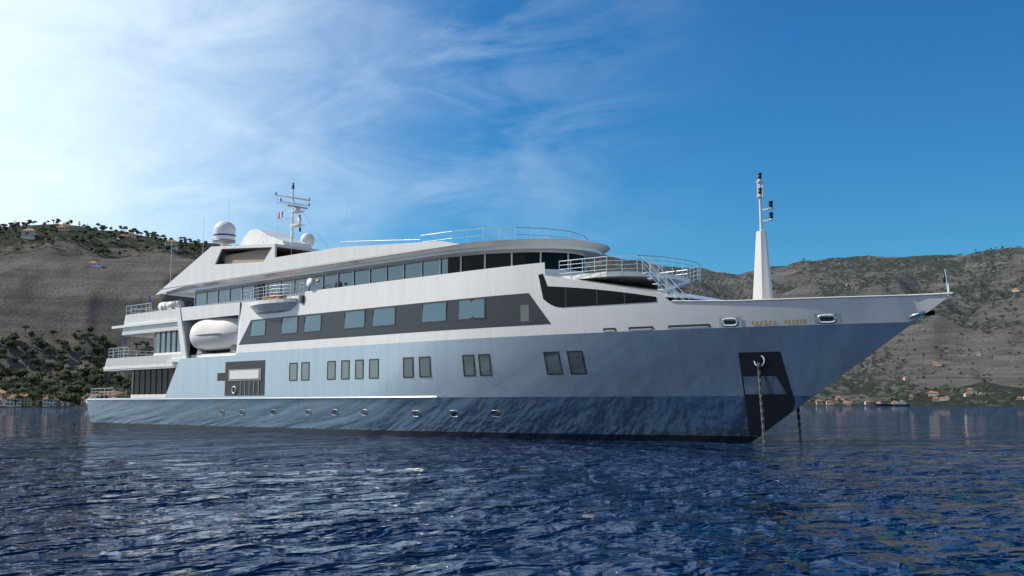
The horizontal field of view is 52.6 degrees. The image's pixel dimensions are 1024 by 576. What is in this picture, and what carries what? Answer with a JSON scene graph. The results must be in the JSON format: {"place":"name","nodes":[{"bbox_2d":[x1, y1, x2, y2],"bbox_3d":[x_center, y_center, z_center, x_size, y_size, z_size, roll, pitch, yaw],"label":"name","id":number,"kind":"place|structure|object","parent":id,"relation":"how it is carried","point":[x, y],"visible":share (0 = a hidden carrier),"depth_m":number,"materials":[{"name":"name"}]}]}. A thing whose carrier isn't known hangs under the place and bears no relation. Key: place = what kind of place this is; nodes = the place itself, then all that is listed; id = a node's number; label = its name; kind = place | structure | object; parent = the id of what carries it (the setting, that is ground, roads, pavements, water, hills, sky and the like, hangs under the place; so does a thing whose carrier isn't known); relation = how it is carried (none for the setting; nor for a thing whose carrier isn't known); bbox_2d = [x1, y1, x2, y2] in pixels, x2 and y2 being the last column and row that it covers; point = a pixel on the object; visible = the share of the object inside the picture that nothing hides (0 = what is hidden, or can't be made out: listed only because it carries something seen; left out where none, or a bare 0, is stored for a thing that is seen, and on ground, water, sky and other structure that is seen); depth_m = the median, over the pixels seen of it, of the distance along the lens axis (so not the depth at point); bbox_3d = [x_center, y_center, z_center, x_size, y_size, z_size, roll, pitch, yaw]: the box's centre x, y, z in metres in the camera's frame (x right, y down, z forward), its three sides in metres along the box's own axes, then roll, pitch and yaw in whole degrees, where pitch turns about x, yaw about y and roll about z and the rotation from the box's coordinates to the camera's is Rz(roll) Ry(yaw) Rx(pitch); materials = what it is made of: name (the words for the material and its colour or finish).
{"place":"outdoors","nodes":[
{"label":"outdoors","id":0,"kind":"place"},
{"bbox_2d":[0,406,1023,575],"bbox_3d":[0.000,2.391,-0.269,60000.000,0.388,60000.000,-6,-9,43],"label":"sea","id":1,"kind":"structure","parent":0,"point":[888,491],"depth_m":24.70,"materials":[{"name":"blue liquid"}]},
{"bbox_2d":[87,173,952,443],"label":"yacht","id":2,"kind":"object","parent":1,"relation":"on","point":[274,331],"visible":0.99,"depth_m":72.41,"materials":[{"name":"white metal"}]},
{"bbox_2d":[875,399,909,405],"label":"distant yacht","id":3,"kind":"object","parent":1,"relation":"on","point":[900,403],"visible":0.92,"depth_m":1769.40,"materials":[{"name":"white"}]},
{"bbox_2d":[0,224,1023,406],"bbox_3d":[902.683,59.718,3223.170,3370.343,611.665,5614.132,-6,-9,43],"label":"coast mountains","id":4,"kind":"structure","parent":0,"point":[63,288],"depth_m":2289.76,"materials":[{"name":"grey stone"}]},
{"bbox_2d":[0,398,5,405],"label":"villa","id":5,"kind":"object","parent":4,"relation":"on","point":[2,401],"visible":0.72,"depth_m":898.86,"materials":[{"name":"paint"}]},
{"bbox_2d":[0,347,6,353],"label":"tree","id":6,"kind":"object","parent":4,"relation":"on","point":[3,349],"visible":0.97,"depth_m":1065.41,"materials":[{"name":"green plant"}]},
{"bbox_2d":[0,354,6,366],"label":"tree","id":7,"kind":"object","parent":4,"relation":"on","point":[3,356],"visible":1,"depth_m":1056.79,"materials":[{"name":"green plant"}]},
{"bbox_2d":[0,371,7,381],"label":"tree","id":8,"kind":"object","parent":4,"relation":"on","point":[3,373],"visible":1,"depth_m":1017.18,"materials":[{"name":"green plant"}]},
{"bbox_2d":[0,389,9,397],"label":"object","id":9,"kind":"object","parent":4,"relation":"on","point":[2,393],"visible":0.33,"depth_m":912.06,"materials":[{"name":"paint"}]},
{"bbox_2d":[0,383,11,387],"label":"tree","id":10,"kind":"object","parent":4,"relation":"on","point":[5,384],"visible":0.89,"depth_m":979.68,"materials":[{"name":"green plant"}]},
{"bbox_2d":[1,367,10,380],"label":"tree","id":11,"kind":"object","parent":4,"relation":"on","point":[6,369],"visible":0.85,"depth_m":1031.92,"materials":[{"name":"green plant"}]},
{"bbox_2d":[2,337,9,347],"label":"tree","id":12,"kind":"object","parent":4,"relation":"on","point":[5,340],"visible":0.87,"depth_m":1078.40,"materials":[{"name":"green plant"}]},
{"bbox_2d":[5,340,15,351],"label":"tree","id":13,"kind":"object","parent":4,"relation":"on","point":[9,342],"visible":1,"depth_m":1071.90,"materials":[{"name":"green plant"}]},
{"bbox_2d":[6,388,18,394],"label":"tree","id":14,"kind":"object","parent":4,"relation":"on","point":[10,391],"visible":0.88,"depth_m":903.67,"materials":[{"name":"green plant"}]},
{"bbox_2d":[6,393,21,406],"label":"house","id":15,"kind":"structure","parent":4,"relation":"on","point":[10,401],"depth_m":895.09,"materials":[{"name":"paint"}]},
{"bbox_2d":[10,334,18,341],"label":"tree","id":16,"kind":"object","parent":4,"relation":"on","point":[15,337],"visible":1,"depth_m":1080.65,"materials":[{"name":"green plant"}]},
{"bbox_2d":[19,354,27,360],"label":"tree","id":17,"kind":"object","parent":4,"relation":"on","point":[23,356],"visible":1,"depth_m":1059.49,"materials":[{"name":"green plant"}]},
{"bbox_2d":[19,369,29,379],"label":"tree","id":18,"kind":"object","parent":4,"relation":"on","point":[24,371],"visible":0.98,"depth_m":1027.07,"materials":[{"name":"green plant"}]},
{"bbox_2d":[21,325,29,332],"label":"tree","id":19,"kind":"object","parent":4,"relation":"on","point":[25,326],"visible":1,"depth_m":1094.40,"materials":[{"name":"green plant"}]},
{"bbox_2d":[20,383,32,387],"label":"tree","id":20,"kind":"object","parent":4,"relation":"on","point":[24,385],"visible":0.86,"depth_m":984.22,"materials":[{"name":"green plant"}]},
{"bbox_2d":[19,393,37,405],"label":"villa","id":21,"kind":"object","parent":4,"relation":"on","point":[26,401],"visible":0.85,"depth_m":902.61,"materials":[{"name":"paint"}]},
{"bbox_2d":[21,228,38,239],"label":"villa","id":22,"kind":"object","parent":4,"relation":"on","point":[32,232],"visible":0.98,"depth_m":1336.39,"materials":[{"name":"paint"}]},
{"bbox_2d":[28,331,34,339],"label":"tree","id":23,"kind":"object","parent":4,"relation":"on","point":[31,334],"visible":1,"depth_m":1092.53,"materials":[{"name":"green plant"}]},
{"bbox_2d":[27,393,38,405],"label":"tree","id":24,"kind":"object","parent":4,"relation":"on","point":[35,395],"visible":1,"depth_m":897.41,"materials":[{"name":"green plant"}]},
{"bbox_2d":[27,349,38,356],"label":"tree","id":25,"kind":"object","parent":4,"relation":"on","point":[32,351],"visible":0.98,"depth_m":1064.90,"materials":[{"name":"green plant"}]},
{"bbox_2d":[27,386,38,390],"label":"tree","id":26,"kind":"object","parent":4,"relation":"on","point":[32,388],"visible":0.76,"depth_m":966.61,"materials":[{"name":"green plant"}]},
{"bbox_2d":[27,377,38,382],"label":"tree","id":27,"kind":"object","parent":4,"relation":"on","point":[32,378],"visible":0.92,"depth_m":1003.05,"materials":[{"name":"green plant"}]},
{"bbox_2d":[32,340,41,349],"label":"tree","id":28,"kind":"object","parent":4,"relation":"on","point":[36,342],"visible":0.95,"depth_m":1079.75,"materials":[{"name":"green plant"}]},
{"bbox_2d":[37,360,44,366],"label":"tree","id":29,"kind":"object","parent":4,"relation":"on","point":[39,362],"visible":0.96,"depth_m":1051.56,"materials":[{"name":"green plant"}]},
{"bbox_2d":[38,372,46,380],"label":"tree","id":30,"kind":"object","parent":4,"relation":"on","point":[42,373],"visible":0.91,"depth_m":1017.03,"materials":[{"name":"green plant"}]},
{"bbox_2d":[39,382,47,389],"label":"tree","id":31,"kind":"object","parent":4,"relation":"on","point":[43,386],"visible":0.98,"depth_m":985.49,"materials":[{"name":"green plant"}]},
{"bbox_2d":[42,380,51,385],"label":"tree","id":32,"kind":"object","parent":4,"relation":"on","point":[48,381],"visible":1,"depth_m":991.86,"materials":[{"name":"green plant"}]},
{"bbox_2d":[42,396,56,406],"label":"villa","id":33,"kind":"object","parent":4,"relation":"on","point":[46,403],"visible":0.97,"depth_m":898.47,"materials":[{"name":"paint"}]},
{"bbox_2d":[44,347,54,356],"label":"tree","id":34,"kind":"object","parent":4,"relation":"on","point":[48,349],"visible":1,"depth_m":1070.55,"materials":[{"name":"green plant"}]},
{"bbox_2d":[45,361,53,374],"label":"tree","id":35,"kind":"object","parent":4,"relation":"on","point":[50,363],"visible":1,"depth_m":1034.41,"materials":[{"name":"green plant"}]},
{"bbox_2d":[48,330,56,340],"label":"tree","id":36,"kind":"object","parent":4,"relation":"on","point":[52,331],"visible":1,"depth_m":1096.31,"materials":[{"name":"green plant"}]},
{"bbox_2d":[51,367,61,373],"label":"tree","id":37,"kind":"object","parent":4,"relation":"on","point":[55,369],"visible":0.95,"depth_m":1027.20,"materials":[{"name":"green plant"}]},
{"bbox_2d":[52,376,61,387],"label":"tree","id":38,"kind":"object","parent":4,"relation":"on","point":[57,378],"visible":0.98,"depth_m":1002.28,"materials":[{"name":"green plant"}]},
{"bbox_2d":[56,350,67,353],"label":"tree","id":39,"kind":"object","parent":4,"relation":"on","point":[61,351],"visible":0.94,"depth_m":1066.82,"materials":[{"name":"green plant"}]},
{"bbox_2d":[56,399,69,405],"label":"villa","id":40,"kind":"object","parent":4,"relation":"on","point":[62,403],"visible":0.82,"depth_m":903.17,"materials":[{"name":"paint"}]},
{"bbox_2d":[56,225,70,230],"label":"villa","id":41,"kind":"object","parent":4,"relation":"on","point":[62,228],"visible":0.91,"depth_m":1400.31,"materials":[{"name":"paint"}]},
{"bbox_2d":[58,356,68,360],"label":"tree","id":42,"kind":"object","parent":4,"relation":"on","point":[61,357],"visible":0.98,"depth_m":1055.43,"materials":[{"name":"green plant"}]},
{"bbox_2d":[59,340,68,349],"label":"tree","id":43,"kind":"object","parent":4,"relation":"on","point":[64,342],"visible":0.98,"depth_m":1078.61,"materials":[{"name":"green plant"}]},
{"bbox_2d":[59,374,68,386],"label":"tree","id":44,"kind":"object","parent":4,"relation":"on","point":[64,376],"visible":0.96,"depth_m":1004.39,"materials":[{"name":"green plant"}]},
{"bbox_2d":[59,224,78,229],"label":"villa","id":45,"kind":"object","parent":4,"relation":"on","point":[72,227],"visible":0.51,"depth_m":1420.89,"materials":[{"name":"paint"}]},
{"bbox_2d":[64,385,73,390],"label":"tree","id":46,"kind":"object","parent":4,"relation":"on","point":[68,386],"visible":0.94,"depth_m":962.32,"materials":[{"name":"green plant"}]},
{"bbox_2d":[69,394,78,399],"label":"tree","id":47,"kind":"object","parent":4,"relation":"on","point":[74,395],"visible":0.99,"depth_m":906.88,"materials":[{"name":"green plant"}]},
{"bbox_2d":[71,386,82,391],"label":"tree","id":48,"kind":"object","parent":4,"relation":"on","point":[76,387],"visible":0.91,"depth_m":960.42,"materials":[{"name":"green plant"}]},
{"bbox_2d":[73,345,81,351],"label":"tree","id":49,"kind":"object","parent":4,"relation":"on","point":[78,348],"visible":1,"depth_m":1078.37,"materials":[{"name":"green plant"}]},
{"bbox_2d":[73,361,82,373],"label":"tree","id":50,"kind":"object","parent":4,"relation":"on","point":[77,362],"visible":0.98,"depth_m":1032.87,"materials":[{"name":"green plant"}]},
{"bbox_2d":[76,333,86,344],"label":"tree","id":51,"kind":"object","parent":4,"relation":"on","point":[80,334],"visible":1,"depth_m":1087.22,"materials":[{"name":"green plant"}]},
{"bbox_2d":[78,390,86,396],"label":"tree","id":52,"kind":"object","parent":4,"relation":"on","point":[81,392],"visible":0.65,"depth_m":960.48,"materials":[{"name":"green plant"}]},
{"bbox_2d":[81,368,90,371],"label":"tree","id":53,"kind":"object","parent":4,"relation":"on","point":[85,369],"visible":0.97,"depth_m":1024.58,"materials":[{"name":"green plant"}]},
{"bbox_2d":[81,393,92,405],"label":"villa","id":54,"kind":"object","parent":4,"relation":"on","point":[82,402],"visible":0.18,"depth_m":917.25,"materials":[{"name":"paint"}]},
{"bbox_2d":[83,387,92,392],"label":"tree","id":55,"kind":"object","parent":4,"relation":"on","point":[87,389],"visible":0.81,"depth_m":961.11,"materials":[{"name":"green plant"}]},
{"bbox_2d":[84,355,93,366],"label":"tree","id":56,"kind":"object","parent":4,"relation":"on","point":[89,357],"visible":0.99,"depth_m":1057.51,"materials":[{"name":"green plant"}]},
{"bbox_2d":[86,326,93,332],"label":"tree","id":57,"kind":"object","parent":4,"relation":"on","point":[90,328],"visible":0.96,"depth_m":1107.15,"materials":[{"name":"green plant"}]},
{"bbox_2d":[85,393,97,405],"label":"villa","id":58,"kind":"object","parent":4,"relation":"on","point":[91,396],"visible":0.16,"depth_m":906.26,"materials":[{"name":"paint"}]},
{"bbox_2d":[89,369,100,374],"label":"tree","id":59,"kind":"object","parent":4,"relation":"on","point":[97,371],"visible":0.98,"depth_m":1018.72,"materials":[{"name":"green plant"}]},
{"bbox_2d":[90,344,99,353],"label":"tree","id":60,"kind":"object","parent":4,"relation":"on","point":[94,345],"visible":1,"depth_m":1084.14,"materials":[{"name":"green plant"}]},
{"bbox_2d":[88,261,102,267],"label":"villa","id":61,"kind":"object","parent":4,"relation":"on","point":[95,264],"visible":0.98,"depth_m":1251.82,"materials":[{"name":"paint"}]},
{"bbox_2d":[95,347,103,356],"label":"tree","id":62,"kind":"object","parent":4,"relation":"on","point":[98,349],"visible":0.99,"depth_m":1081.19,"materials":[{"name":"green plant"}]},
{"bbox_2d":[95,374,104,378],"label":"tree","id":63,"kind":"object","parent":4,"relation":"on","point":[98,376],"visible":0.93,"depth_m":1010.14,"materials":[{"name":"green plant"}]},
{"bbox_2d":[97,379,104,386],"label":"tree","id":64,"kind":"object","parent":4,"relation":"on","point":[101,382],"visible":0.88,"depth_m":1001.24,"materials":[{"name":"green plant"}]},
{"bbox_2d":[99,334,107,341],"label":"tree","id":65,"kind":"object","parent":4,"relation":"on","point":[103,337],"visible":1,"depth_m":1101.62,"materials":[{"name":"green plant"}]},
{"bbox_2d":[103,340,110,347],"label":"tree","id":66,"kind":"object","parent":4,"relation":"on","point":[107,344],"visible":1,"depth_m":1095.30,"materials":[{"name":"green plant"}]},
{"bbox_2d":[112,374,122,385],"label":"tree","id":67,"kind":"object","parent":4,"relation":"on","point":[117,376],"visible":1,"depth_m":1025.94,"materials":[{"name":"green plant"}]},
{"bbox_2d":[111,390,125,394],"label":"villa","id":68,"kind":"object","parent":4,"relation":"on","point":[117,392],"depth_m":948.46,"materials":[{"name":"paint"}]},
{"bbox_2d":[117,234,133,238],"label":"villa","id":69,"kind":"object","parent":4,"relation":"on","point":[125,235],"visible":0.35,"depth_m":1415.74,"materials":[{"name":"paint"}]},
{"bbox_2d":[122,382,129,390],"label":"tree","id":70,"kind":"object","parent":4,"relation":"on","point":[125,386],"visible":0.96,"depth_m":1003.94,"materials":[{"name":"green plant"}]},
{"bbox_2d":[127,233,140,236],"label":"villa","id":71,"kind":"object","parent":4,"relation":"on","point":[132,234],"visible":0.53,"depth_m":1431.29,"materials":[{"name":"paint"}]},
{"bbox_2d":[165,240,178,250],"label":"villa","id":72,"kind":"object","parent":4,"relation":"on","point":[173,242],"visible":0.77,"depth_m":1382.01,"materials":[{"name":"paint"}]},
{"bbox_2d":[816,400,825,404],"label":"villa","id":73,"kind":"object","parent":4,"relation":"on","point":[819,402],"visible":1,"depth_m":2110.74,"materials":[{"name":"paint"}]},
{"bbox_2d":[928,391,938,395],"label":"villa","id":74,"kind":"object","parent":4,"relation":"on","point":[931,393],"visible":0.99,"depth_m":2063.63,"materials":[{"name":"paint"}]},
{"bbox_2d":[932,362,941,365],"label":"villa","id":75,"kind":"object","parent":4,"relation":"on","point":[937,364],"visible":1,"depth_m":2558.99,"materials":[{"name":"paint"}]},
{"bbox_2d":[964,392,971,396],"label":"villa","id":76,"kind":"object","parent":4,"relation":"on","point":[967,394],"visible":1,"depth_m":2000.42,"materials":[{"name":"paint"}]},
{"bbox_2d":[966,388,976,393],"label":"villa","id":77,"kind":"object","parent":4,"relation":"on","point":[970,390],"visible":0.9,"depth_m":2027.95,"materials":[{"name":"paint"}]},
{"bbox_2d":[1012,288,1021,291],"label":"villa","id":78,"kind":"object","parent":4,"relation":"on","point":[1016,290],"visible":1,"depth_m":2769.27,"materials":[{"name":"paint"}]},
{"bbox_2d":[0,0,1023,273],"label":"sky","id":79,"kind":"structure","parent":0,"point":[879,128],"materials":[{"name":"blue"}]}
]}

